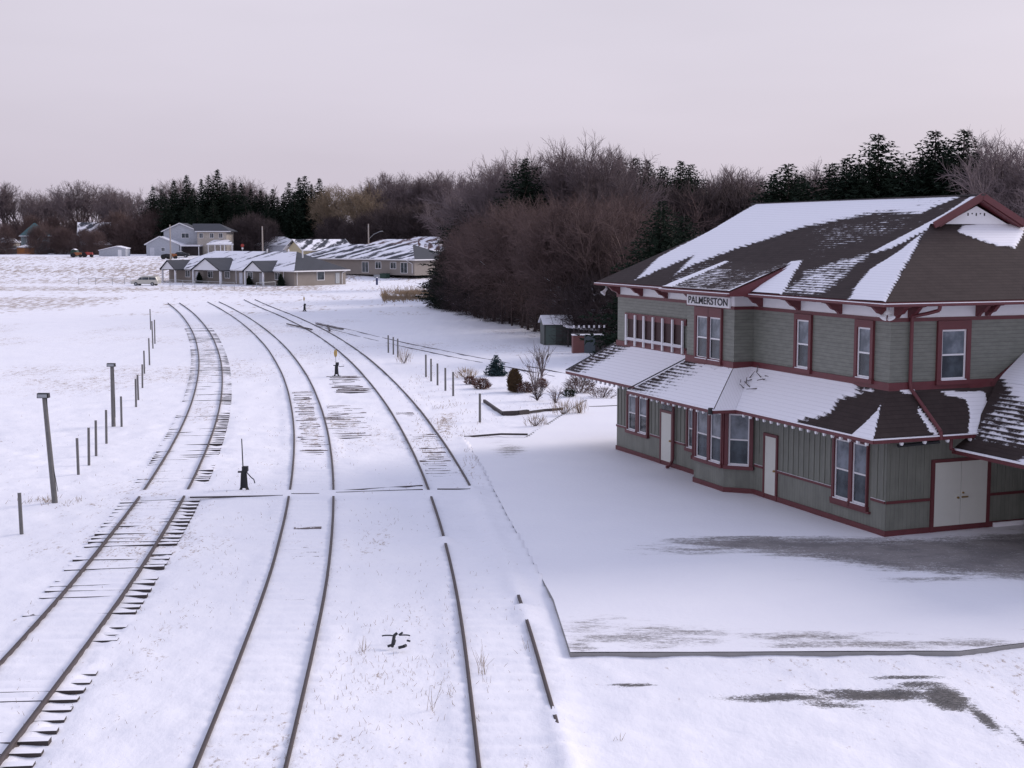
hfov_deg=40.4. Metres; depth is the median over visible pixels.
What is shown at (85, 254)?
tractor
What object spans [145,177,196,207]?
bare tree
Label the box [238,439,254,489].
switch stand
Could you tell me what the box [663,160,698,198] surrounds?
spruce tree
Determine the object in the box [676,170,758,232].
twiggy tree
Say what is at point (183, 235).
window
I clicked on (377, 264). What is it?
window
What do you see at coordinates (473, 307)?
twiggy bush
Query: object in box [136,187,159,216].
spruce tree
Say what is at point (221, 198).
spruce tree
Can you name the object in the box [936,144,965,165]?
spruce tree
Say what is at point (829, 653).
platform kerb
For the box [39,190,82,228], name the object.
bare tree
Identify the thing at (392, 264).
window
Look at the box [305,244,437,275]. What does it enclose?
bungalow row
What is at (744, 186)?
bare tree
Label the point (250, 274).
window
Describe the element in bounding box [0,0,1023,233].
sky
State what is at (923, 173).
spruce tree
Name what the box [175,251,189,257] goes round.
parked car
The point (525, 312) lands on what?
twiggy bush
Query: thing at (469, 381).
garden shrub
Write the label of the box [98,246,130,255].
garden shed
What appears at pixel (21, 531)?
fence post
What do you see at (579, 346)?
metal cabinet
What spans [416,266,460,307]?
twiggy bush
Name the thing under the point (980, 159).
spruce tree
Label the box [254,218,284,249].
twiggy tree
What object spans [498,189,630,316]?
twiggy tree
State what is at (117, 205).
bare tree
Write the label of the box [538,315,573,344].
green shed
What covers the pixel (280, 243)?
house
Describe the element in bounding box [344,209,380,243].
twiggy tree
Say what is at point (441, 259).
twiggy tree
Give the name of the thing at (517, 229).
twiggy tree
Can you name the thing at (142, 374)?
fence post
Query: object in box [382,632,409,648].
scrap iron
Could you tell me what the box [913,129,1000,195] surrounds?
spruce tree
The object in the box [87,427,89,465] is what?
fence post
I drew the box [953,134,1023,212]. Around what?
bare tree
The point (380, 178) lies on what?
bare tree
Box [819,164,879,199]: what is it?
spruce tree
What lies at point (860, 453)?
window
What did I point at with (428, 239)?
house
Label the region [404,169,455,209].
bare tree
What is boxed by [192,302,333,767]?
railway track
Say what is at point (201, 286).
chain link fence
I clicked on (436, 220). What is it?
twiggy tree
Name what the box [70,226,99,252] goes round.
twiggy tree
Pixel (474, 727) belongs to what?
railway track
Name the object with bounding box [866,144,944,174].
bare tree
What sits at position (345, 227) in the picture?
twiggy tree
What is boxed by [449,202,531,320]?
twiggy tree
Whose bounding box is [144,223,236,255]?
two storey house
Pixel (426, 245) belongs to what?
house
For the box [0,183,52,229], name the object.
bare tree
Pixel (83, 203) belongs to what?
bare tree
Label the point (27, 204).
bare tree
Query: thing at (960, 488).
door
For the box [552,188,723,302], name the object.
twiggy tree
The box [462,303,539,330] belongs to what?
cut brush
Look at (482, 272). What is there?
twiggy tree
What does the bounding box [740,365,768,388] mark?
dead vine
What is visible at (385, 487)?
crossing timber
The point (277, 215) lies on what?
spruce tree
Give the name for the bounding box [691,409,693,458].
window
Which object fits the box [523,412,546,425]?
grass tuft
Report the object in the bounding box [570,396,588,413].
grass tuft
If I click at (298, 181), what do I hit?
spruce tree
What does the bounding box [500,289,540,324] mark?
twiggy bush
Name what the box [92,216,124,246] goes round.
twiggy tree
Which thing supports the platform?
on the ground at (64, 337)
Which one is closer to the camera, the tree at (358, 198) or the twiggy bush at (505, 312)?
the twiggy bush at (505, 312)
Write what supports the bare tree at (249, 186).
on the ground at (64, 337)
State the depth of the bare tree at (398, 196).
379.69 m
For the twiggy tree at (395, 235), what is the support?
on the ground at (64, 337)
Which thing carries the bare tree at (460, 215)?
on the ground at (64, 337)
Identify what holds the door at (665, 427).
in the station building
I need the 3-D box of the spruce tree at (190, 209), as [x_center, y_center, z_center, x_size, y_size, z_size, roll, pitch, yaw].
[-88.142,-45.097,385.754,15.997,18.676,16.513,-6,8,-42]
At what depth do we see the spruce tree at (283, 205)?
387.41 m
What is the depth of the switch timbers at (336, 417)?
66.48 m
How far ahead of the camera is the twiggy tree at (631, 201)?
148.14 m
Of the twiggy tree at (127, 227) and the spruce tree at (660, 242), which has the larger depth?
the twiggy tree at (127, 227)
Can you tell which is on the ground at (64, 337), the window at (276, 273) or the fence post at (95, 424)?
the fence post at (95, 424)
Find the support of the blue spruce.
on the ground at (64, 337)
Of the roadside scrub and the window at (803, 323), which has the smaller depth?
the window at (803, 323)
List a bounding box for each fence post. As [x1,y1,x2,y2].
[17,492,23,534]
[76,438,79,474]
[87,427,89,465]
[94,420,97,455]
[105,410,107,443]
[120,396,122,426]
[135,379,136,406]
[137,375,138,399]
[141,364,142,387]
[143,351,144,373]
[148,338,149,364]
[151,321,153,348]
[397,338,398,356]
[425,354,426,376]
[430,359,431,380]
[437,363,438,384]
[444,368,445,390]
[452,372,453,395]
[479,393,480,422]
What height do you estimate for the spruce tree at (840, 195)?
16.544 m
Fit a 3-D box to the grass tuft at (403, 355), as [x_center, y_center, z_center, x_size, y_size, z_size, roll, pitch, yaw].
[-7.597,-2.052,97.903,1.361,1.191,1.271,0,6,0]
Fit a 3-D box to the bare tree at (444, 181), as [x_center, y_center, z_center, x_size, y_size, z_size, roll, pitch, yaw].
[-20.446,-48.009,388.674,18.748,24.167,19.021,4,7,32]
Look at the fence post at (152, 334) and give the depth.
110.54 m
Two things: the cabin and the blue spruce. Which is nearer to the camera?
the blue spruce
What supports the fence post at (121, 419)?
on the ground at (64, 337)
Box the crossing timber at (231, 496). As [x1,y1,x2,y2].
[190,495,282,497]
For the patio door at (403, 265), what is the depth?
277.94 m
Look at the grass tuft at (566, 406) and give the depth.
69.16 m
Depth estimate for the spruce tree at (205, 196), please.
389.57 m
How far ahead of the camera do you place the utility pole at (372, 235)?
298.11 m
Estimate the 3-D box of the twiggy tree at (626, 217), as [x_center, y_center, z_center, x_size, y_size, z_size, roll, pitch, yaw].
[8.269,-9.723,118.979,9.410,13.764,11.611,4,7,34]
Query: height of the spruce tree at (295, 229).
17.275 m
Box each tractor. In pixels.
[71,252,81,256]
[82,252,93,256]
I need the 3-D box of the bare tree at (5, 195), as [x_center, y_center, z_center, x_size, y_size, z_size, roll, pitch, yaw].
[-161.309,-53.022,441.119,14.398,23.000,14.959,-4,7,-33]
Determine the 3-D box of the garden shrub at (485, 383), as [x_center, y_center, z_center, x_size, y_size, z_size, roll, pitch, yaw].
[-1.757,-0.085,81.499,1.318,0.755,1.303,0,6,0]
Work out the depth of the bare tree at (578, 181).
154.75 m
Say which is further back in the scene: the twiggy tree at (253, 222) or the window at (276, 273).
the twiggy tree at (253, 222)
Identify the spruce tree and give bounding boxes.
[133,189,178,251]
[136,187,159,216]
[143,198,178,244]
[164,181,182,222]
[171,174,200,223]
[176,188,209,223]
[178,207,191,224]
[189,205,207,224]
[194,179,205,208]
[198,175,223,220]
[203,169,230,224]
[204,200,226,225]
[217,183,242,226]
[223,182,233,208]
[225,203,241,226]
[234,183,249,211]
[237,197,255,249]
[239,189,260,214]
[252,195,262,214]
[255,190,267,213]
[259,194,273,222]
[263,205,281,233]
[264,188,280,215]
[271,197,288,236]
[274,194,290,228]
[279,192,313,238]
[280,182,293,212]
[284,176,326,238]
[287,177,304,211]
[307,178,331,238]
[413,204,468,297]
[417,242,447,306]
[418,212,461,293]
[418,258,468,309]
[454,158,561,314]
[575,200,689,354]
[599,216,705,345]
[628,157,665,190]
[631,159,665,211]
[653,166,679,191]
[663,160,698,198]
[670,164,709,195]
[739,163,828,209]
[750,174,798,202]
[780,176,823,200]
[801,162,844,200]
[812,158,881,200]
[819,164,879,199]
[821,133,928,199]
[882,163,921,197]
[896,156,941,196]
[899,131,971,196]
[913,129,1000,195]
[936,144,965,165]
[964,152,1005,182]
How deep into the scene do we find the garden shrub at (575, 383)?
79.26 m
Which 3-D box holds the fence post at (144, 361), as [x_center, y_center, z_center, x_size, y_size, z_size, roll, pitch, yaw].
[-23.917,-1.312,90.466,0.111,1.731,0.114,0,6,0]
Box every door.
[150,248,153,255]
[239,273,242,283]
[259,273,261,283]
[335,273,339,282]
[362,262,368,271]
[400,262,407,272]
[546,326,555,344]
[659,409,671,467]
[762,432,778,501]
[929,457,990,532]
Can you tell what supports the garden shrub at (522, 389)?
on the ground at (64, 337)
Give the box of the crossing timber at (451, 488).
[437,488,466,489]
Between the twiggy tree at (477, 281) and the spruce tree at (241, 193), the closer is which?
the twiggy tree at (477, 281)
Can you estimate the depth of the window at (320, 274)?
253.07 m
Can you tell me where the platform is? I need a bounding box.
[465,399,1023,651]
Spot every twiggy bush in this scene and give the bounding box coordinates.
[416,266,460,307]
[427,272,468,311]
[445,278,481,315]
[460,288,496,318]
[477,289,505,321]
[490,292,519,323]
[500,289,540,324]
[513,293,548,326]
[521,288,559,330]
[525,284,588,336]
[534,264,617,345]
[560,262,619,346]
[572,272,616,344]
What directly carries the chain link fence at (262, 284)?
on the ground at (64, 337)
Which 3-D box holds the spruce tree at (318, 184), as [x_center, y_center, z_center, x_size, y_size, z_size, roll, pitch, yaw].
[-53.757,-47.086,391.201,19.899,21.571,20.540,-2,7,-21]
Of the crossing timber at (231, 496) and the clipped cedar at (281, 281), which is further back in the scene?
the clipped cedar at (281, 281)
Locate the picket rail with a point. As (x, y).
(584, 332)
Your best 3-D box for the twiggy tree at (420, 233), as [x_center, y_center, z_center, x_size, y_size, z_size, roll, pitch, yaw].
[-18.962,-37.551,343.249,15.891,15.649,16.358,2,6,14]
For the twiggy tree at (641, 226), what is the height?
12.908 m
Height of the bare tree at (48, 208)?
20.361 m
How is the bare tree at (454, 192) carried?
on the ground at (64, 337)
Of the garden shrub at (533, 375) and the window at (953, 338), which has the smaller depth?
the window at (953, 338)
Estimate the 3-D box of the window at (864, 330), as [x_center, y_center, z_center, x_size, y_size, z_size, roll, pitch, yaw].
[10.475,-0.975,41.449,0.120,1.870,0.980,-2,7,-21]
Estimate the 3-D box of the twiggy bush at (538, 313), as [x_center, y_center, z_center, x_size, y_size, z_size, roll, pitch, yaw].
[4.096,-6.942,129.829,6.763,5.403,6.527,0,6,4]
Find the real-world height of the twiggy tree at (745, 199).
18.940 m
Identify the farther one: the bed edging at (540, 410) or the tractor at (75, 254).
the tractor at (75, 254)
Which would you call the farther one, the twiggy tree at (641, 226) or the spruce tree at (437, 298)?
the spruce tree at (437, 298)
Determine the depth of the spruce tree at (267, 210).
377.35 m
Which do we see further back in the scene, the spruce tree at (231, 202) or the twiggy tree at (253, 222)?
the spruce tree at (231, 202)
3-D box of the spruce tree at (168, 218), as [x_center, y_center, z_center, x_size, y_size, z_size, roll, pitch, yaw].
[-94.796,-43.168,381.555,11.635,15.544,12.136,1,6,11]
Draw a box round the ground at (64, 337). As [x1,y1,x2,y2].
[0,251,1023,767]
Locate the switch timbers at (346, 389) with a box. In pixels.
[326,375,375,392]
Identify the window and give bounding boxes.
[181,233,188,237]
[185,270,189,276]
[208,271,212,277]
[224,271,229,277]
[247,272,252,278]
[275,272,279,279]
[317,271,324,279]
[375,262,380,268]
[390,262,395,268]
[625,312,686,353]
[625,391,636,434]
[636,396,648,438]
[684,408,691,452]
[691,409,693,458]
[692,306,709,363]
[692,409,708,463]
[707,308,722,365]
[707,414,721,467]
[723,413,753,470]
[791,313,812,373]
[829,436,850,505]
[848,440,869,511]
[851,319,874,383]
[935,320,971,384]
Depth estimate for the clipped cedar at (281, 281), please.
248.64 m
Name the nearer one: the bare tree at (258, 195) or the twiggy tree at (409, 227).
the twiggy tree at (409, 227)
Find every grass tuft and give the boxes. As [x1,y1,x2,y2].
[395,348,413,362]
[452,366,478,377]
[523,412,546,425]
[549,396,578,414]
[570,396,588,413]
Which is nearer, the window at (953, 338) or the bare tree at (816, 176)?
the window at (953, 338)
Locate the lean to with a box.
[563,324,596,346]
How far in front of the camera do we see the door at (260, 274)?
253.87 m
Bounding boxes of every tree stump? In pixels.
[511,301,512,325]
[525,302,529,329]
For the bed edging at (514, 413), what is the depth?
69.44 m
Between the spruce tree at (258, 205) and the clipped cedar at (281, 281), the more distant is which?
the spruce tree at (258, 205)
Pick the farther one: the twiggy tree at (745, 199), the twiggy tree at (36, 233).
the twiggy tree at (36, 233)
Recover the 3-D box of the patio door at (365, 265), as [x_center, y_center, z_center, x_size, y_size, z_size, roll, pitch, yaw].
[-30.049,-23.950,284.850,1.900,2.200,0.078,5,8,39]
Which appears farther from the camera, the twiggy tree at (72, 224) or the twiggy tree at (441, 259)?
the twiggy tree at (72, 224)
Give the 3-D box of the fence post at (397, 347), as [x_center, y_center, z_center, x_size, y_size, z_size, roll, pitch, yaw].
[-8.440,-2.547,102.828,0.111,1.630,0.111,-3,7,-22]
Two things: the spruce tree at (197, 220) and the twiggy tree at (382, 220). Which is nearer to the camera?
the twiggy tree at (382, 220)
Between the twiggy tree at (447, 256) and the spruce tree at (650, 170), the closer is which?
the twiggy tree at (447, 256)
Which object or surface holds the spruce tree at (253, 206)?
on the ground at (64, 337)
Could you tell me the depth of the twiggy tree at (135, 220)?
395.41 m
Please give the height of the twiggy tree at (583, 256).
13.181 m
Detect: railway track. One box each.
[0,303,231,767]
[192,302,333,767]
[244,299,558,767]
[301,322,573,375]
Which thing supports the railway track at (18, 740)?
on the ground at (64, 337)
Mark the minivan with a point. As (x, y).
(153, 280)
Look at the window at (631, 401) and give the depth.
56.27 m
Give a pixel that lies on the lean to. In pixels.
(567, 326)
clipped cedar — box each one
[196,272,203,282]
[246,276,253,284]
[276,274,284,285]
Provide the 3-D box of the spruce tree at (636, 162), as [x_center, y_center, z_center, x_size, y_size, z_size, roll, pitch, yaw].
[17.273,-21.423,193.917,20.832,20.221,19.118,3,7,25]
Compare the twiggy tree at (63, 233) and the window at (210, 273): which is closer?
the window at (210, 273)
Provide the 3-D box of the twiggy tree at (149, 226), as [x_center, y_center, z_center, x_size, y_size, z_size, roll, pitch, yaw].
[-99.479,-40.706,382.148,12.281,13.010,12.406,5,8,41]
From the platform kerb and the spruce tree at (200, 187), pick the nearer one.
the platform kerb
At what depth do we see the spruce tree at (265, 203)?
385.18 m
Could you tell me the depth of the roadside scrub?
198.91 m
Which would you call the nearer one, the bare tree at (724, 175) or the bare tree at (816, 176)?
the bare tree at (816, 176)
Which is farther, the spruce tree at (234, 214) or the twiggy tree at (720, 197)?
the spruce tree at (234, 214)
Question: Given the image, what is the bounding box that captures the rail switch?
[286,323,343,330]
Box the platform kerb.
[472,400,1023,657]
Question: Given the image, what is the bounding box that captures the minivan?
[131,276,160,285]
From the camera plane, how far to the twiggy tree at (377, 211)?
358.62 m
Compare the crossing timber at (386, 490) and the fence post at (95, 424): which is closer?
the crossing timber at (386, 490)
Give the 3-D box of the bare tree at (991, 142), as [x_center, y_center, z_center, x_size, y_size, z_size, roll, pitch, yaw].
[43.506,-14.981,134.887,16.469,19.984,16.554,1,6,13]
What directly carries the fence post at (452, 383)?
on the ground at (64, 337)
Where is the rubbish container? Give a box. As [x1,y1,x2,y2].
[380,273,389,278]
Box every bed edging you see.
[464,433,527,436]
[483,399,501,414]
[502,409,528,415]
[529,408,560,412]
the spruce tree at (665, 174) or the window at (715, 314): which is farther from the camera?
the spruce tree at (665, 174)
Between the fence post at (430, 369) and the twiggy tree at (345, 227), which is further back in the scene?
the twiggy tree at (345, 227)
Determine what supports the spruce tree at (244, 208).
on the ground at (64, 337)
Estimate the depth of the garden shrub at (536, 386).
75.62 m
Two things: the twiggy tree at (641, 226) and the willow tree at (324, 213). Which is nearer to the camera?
the twiggy tree at (641, 226)
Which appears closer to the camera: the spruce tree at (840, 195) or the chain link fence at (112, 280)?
the spruce tree at (840, 195)
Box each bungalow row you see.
[160,249,349,285]
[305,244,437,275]
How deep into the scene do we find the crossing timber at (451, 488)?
48.42 m
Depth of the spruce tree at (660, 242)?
100.17 m
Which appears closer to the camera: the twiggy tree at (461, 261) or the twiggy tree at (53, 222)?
the twiggy tree at (461, 261)
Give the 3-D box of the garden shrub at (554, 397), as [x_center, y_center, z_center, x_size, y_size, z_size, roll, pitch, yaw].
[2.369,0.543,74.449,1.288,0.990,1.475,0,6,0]
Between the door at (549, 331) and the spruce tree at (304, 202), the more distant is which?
the spruce tree at (304, 202)
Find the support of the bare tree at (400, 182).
on the ground at (64, 337)
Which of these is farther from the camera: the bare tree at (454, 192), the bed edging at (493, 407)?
the bare tree at (454, 192)
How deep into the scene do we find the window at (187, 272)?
267.10 m
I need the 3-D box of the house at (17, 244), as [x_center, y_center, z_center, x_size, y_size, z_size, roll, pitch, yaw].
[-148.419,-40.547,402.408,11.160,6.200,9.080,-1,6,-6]
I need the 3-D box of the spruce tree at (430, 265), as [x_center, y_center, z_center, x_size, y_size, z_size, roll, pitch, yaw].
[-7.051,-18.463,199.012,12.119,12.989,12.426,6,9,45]
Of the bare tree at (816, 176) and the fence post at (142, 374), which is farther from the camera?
the bare tree at (816, 176)
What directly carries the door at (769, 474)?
in the station building
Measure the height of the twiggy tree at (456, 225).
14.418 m
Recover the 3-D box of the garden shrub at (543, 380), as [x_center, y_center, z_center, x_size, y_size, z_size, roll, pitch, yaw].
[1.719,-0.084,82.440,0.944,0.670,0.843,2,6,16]
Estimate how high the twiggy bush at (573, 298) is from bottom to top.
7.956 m
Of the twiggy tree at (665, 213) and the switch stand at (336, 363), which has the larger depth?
the twiggy tree at (665, 213)
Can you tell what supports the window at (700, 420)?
in the station building
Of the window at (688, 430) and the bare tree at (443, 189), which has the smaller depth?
the window at (688, 430)
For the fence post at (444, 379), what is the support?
on the ground at (64, 337)
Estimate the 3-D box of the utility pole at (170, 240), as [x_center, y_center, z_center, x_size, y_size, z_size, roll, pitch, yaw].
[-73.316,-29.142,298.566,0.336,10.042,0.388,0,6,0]
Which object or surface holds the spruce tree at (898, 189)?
on the ground at (64, 337)
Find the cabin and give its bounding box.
[17,245,34,253]
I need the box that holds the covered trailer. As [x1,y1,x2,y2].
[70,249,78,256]
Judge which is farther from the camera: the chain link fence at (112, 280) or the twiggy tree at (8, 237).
the twiggy tree at (8, 237)
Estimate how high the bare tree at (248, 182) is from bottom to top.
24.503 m
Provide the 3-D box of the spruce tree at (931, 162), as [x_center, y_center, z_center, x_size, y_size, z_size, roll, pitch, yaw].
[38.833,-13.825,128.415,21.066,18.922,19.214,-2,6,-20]
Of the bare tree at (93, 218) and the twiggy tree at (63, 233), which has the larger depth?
the bare tree at (93, 218)
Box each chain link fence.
[78,277,130,284]
[170,279,234,289]
[256,282,275,289]
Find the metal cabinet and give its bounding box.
[571,334,603,352]
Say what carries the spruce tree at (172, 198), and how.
on the ground at (64, 337)
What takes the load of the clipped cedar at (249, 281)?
on the ground at (64, 337)
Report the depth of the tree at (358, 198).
363.52 m
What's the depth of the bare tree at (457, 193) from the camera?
335.39 m
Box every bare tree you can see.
[0,182,22,226]
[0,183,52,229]
[16,192,46,223]
[22,190,70,222]
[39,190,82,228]
[45,180,105,226]
[63,184,125,222]
[89,185,144,220]
[90,185,129,221]
[118,193,155,218]
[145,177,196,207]
[203,171,279,206]
[227,176,264,206]
[237,184,278,204]
[355,177,399,214]
[366,173,408,232]
[377,171,420,216]
[382,170,428,206]
[395,174,436,210]
[402,177,439,209]
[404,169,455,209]
[411,193,464,244]
[416,158,512,243]
[416,172,459,190]
[421,169,469,209]
[440,173,477,204]
[445,179,479,203]
[454,144,556,218]
[463,153,554,211]
[498,138,647,213]
[518,131,671,217]
[523,146,665,209]
[693,163,768,192]
[710,165,768,191]
[719,175,765,191]
[759,156,831,195]
[787,163,853,189]
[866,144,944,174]
[906,127,1023,192]
[936,125,1023,218]
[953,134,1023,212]
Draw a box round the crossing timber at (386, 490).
[349,489,422,491]
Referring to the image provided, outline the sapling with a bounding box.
[529,344,552,377]
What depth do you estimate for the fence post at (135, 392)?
72.84 m
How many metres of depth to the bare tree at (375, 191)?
376.62 m
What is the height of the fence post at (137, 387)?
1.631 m
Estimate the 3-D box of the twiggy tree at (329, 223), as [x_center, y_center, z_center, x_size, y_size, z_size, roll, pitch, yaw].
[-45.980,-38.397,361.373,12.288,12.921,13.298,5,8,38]
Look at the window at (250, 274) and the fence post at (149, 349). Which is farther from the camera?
the window at (250, 274)
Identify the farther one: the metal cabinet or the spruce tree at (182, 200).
the spruce tree at (182, 200)
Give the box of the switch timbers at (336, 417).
[325,405,371,438]
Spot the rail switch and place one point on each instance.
(328, 326)
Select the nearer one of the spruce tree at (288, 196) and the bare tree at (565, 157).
the bare tree at (565, 157)
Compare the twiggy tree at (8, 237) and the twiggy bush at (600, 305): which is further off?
the twiggy tree at (8, 237)
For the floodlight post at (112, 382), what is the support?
on the ground at (64, 337)
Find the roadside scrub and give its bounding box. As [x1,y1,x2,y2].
[380,286,432,304]
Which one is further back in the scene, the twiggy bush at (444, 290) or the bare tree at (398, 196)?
the bare tree at (398, 196)
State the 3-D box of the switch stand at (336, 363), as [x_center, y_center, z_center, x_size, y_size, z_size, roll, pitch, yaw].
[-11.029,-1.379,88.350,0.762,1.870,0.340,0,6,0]
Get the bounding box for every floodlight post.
[37,393,57,502]
[107,363,115,426]
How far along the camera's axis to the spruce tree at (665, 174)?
195.68 m
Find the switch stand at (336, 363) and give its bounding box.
[332,348,342,376]
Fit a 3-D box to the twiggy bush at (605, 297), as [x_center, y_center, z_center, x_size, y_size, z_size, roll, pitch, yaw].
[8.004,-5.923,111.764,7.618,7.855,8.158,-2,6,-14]
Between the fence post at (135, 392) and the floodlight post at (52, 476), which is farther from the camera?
the fence post at (135, 392)
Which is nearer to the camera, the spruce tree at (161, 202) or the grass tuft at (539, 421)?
the grass tuft at (539, 421)
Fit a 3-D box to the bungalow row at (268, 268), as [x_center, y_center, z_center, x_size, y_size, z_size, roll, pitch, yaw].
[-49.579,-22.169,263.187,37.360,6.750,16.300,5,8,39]
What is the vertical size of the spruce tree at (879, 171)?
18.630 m
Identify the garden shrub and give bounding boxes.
[463,376,476,384]
[471,377,492,389]
[506,368,522,391]
[516,381,532,392]
[519,352,551,390]
[524,381,548,400]
[536,378,548,386]
[544,386,567,402]
[561,388,577,396]
[563,376,596,392]
[588,386,616,397]
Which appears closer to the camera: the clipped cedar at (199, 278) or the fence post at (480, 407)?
the fence post at (480, 407)
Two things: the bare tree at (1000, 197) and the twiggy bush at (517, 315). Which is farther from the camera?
the twiggy bush at (517, 315)
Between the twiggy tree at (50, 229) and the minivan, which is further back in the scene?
the twiggy tree at (50, 229)
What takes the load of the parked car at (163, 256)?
on the ground at (64, 337)
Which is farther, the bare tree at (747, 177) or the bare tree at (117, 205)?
the bare tree at (117, 205)
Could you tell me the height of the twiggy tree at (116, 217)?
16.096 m
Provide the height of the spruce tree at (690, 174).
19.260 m
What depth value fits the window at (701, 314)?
49.10 m
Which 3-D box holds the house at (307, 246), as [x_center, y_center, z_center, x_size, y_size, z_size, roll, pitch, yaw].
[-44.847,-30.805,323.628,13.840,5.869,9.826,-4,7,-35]
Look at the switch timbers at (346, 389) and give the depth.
82.32 m
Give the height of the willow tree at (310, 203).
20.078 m
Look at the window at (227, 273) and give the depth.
259.70 m
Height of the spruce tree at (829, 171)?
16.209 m
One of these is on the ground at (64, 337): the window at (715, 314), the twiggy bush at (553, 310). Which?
the twiggy bush at (553, 310)
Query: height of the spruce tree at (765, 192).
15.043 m
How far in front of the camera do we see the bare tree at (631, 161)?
166.45 m
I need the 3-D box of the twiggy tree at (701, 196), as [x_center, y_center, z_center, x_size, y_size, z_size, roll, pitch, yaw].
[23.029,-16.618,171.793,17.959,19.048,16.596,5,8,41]
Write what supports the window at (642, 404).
in the station building
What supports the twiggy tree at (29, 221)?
on the ground at (64, 337)
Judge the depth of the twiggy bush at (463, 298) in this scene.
157.63 m
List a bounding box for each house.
[1,239,20,249]
[19,223,50,253]
[77,222,110,243]
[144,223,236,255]
[257,237,290,251]
[283,239,349,253]
[369,239,441,251]
[410,237,439,244]
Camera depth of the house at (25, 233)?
390.59 m
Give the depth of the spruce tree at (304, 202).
386.43 m
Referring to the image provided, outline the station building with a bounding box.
[565,193,1023,536]
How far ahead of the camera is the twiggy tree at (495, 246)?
132.14 m
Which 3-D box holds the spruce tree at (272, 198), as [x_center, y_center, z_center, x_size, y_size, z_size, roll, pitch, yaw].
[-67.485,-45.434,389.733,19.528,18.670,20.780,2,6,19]
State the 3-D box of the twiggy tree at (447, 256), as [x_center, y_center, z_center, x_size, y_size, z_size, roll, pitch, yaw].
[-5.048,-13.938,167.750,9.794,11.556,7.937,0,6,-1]
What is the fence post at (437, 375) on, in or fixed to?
on the ground at (64, 337)
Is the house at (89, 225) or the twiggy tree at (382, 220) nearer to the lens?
the twiggy tree at (382, 220)
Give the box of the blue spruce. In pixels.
[483,355,508,376]
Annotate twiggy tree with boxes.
[0,217,22,245]
[0,223,20,253]
[11,211,43,244]
[18,224,56,254]
[34,220,64,253]
[37,210,68,249]
[49,224,78,253]
[55,213,89,251]
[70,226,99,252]
[82,228,113,254]
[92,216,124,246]
[99,205,132,240]
[107,215,143,253]
[118,211,143,253]
[127,217,163,253]
[131,206,170,253]
[222,213,254,250]
[233,211,276,250]
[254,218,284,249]
[311,212,350,238]
[325,216,362,243]
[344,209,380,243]
[355,205,391,243]
[362,198,411,241]
[383,207,427,238]
[391,199,441,238]
[404,205,441,237]
[422,200,449,237]
[429,240,460,287]
[430,226,470,296]
[436,212,494,302]
[438,198,539,324]
[439,207,517,318]
[441,203,495,269]
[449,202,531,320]
[462,191,572,328]
[494,194,586,332]
[494,196,653,330]
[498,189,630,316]
[548,195,662,327]
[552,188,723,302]
[561,189,608,218]
[588,188,673,227]
[591,202,704,269]
[632,182,710,235]
[639,171,719,236]
[643,174,748,234]
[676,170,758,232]
[699,164,779,224]
[702,174,778,229]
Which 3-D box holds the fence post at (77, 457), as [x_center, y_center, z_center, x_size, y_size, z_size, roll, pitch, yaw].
[-16.262,2.822,52.122,0.113,1.621,0.106,0,6,0]
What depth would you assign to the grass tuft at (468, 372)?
87.29 m
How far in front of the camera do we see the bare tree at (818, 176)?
184.40 m
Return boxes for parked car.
[161,254,172,258]
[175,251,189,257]
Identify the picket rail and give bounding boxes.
[572,325,606,347]
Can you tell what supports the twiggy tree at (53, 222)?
on the ground at (64, 337)
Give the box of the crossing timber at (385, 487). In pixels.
[349,485,422,489]
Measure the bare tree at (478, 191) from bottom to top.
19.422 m
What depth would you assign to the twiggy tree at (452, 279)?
158.26 m
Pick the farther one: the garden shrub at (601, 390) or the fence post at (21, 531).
the garden shrub at (601, 390)
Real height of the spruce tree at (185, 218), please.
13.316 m
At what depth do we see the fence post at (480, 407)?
66.70 m
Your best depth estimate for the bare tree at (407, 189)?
382.54 m
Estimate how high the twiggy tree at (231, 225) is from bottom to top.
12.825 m
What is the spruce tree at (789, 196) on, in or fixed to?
on the ground at (64, 337)
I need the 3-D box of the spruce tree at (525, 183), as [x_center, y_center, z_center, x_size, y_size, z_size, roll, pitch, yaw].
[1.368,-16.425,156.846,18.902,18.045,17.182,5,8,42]
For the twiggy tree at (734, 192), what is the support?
on the ground at (64, 337)
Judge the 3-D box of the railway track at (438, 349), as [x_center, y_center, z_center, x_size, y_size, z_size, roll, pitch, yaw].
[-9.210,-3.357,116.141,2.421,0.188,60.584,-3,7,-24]
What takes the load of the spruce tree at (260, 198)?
on the ground at (64, 337)
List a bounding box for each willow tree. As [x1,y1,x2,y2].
[306,182,365,230]
[306,185,345,229]
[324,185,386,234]
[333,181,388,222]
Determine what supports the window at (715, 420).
in the station building
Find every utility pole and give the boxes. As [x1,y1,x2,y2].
[169,225,170,259]
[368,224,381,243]
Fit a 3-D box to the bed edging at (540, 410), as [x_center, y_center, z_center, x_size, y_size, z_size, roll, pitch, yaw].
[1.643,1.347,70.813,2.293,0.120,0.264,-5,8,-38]

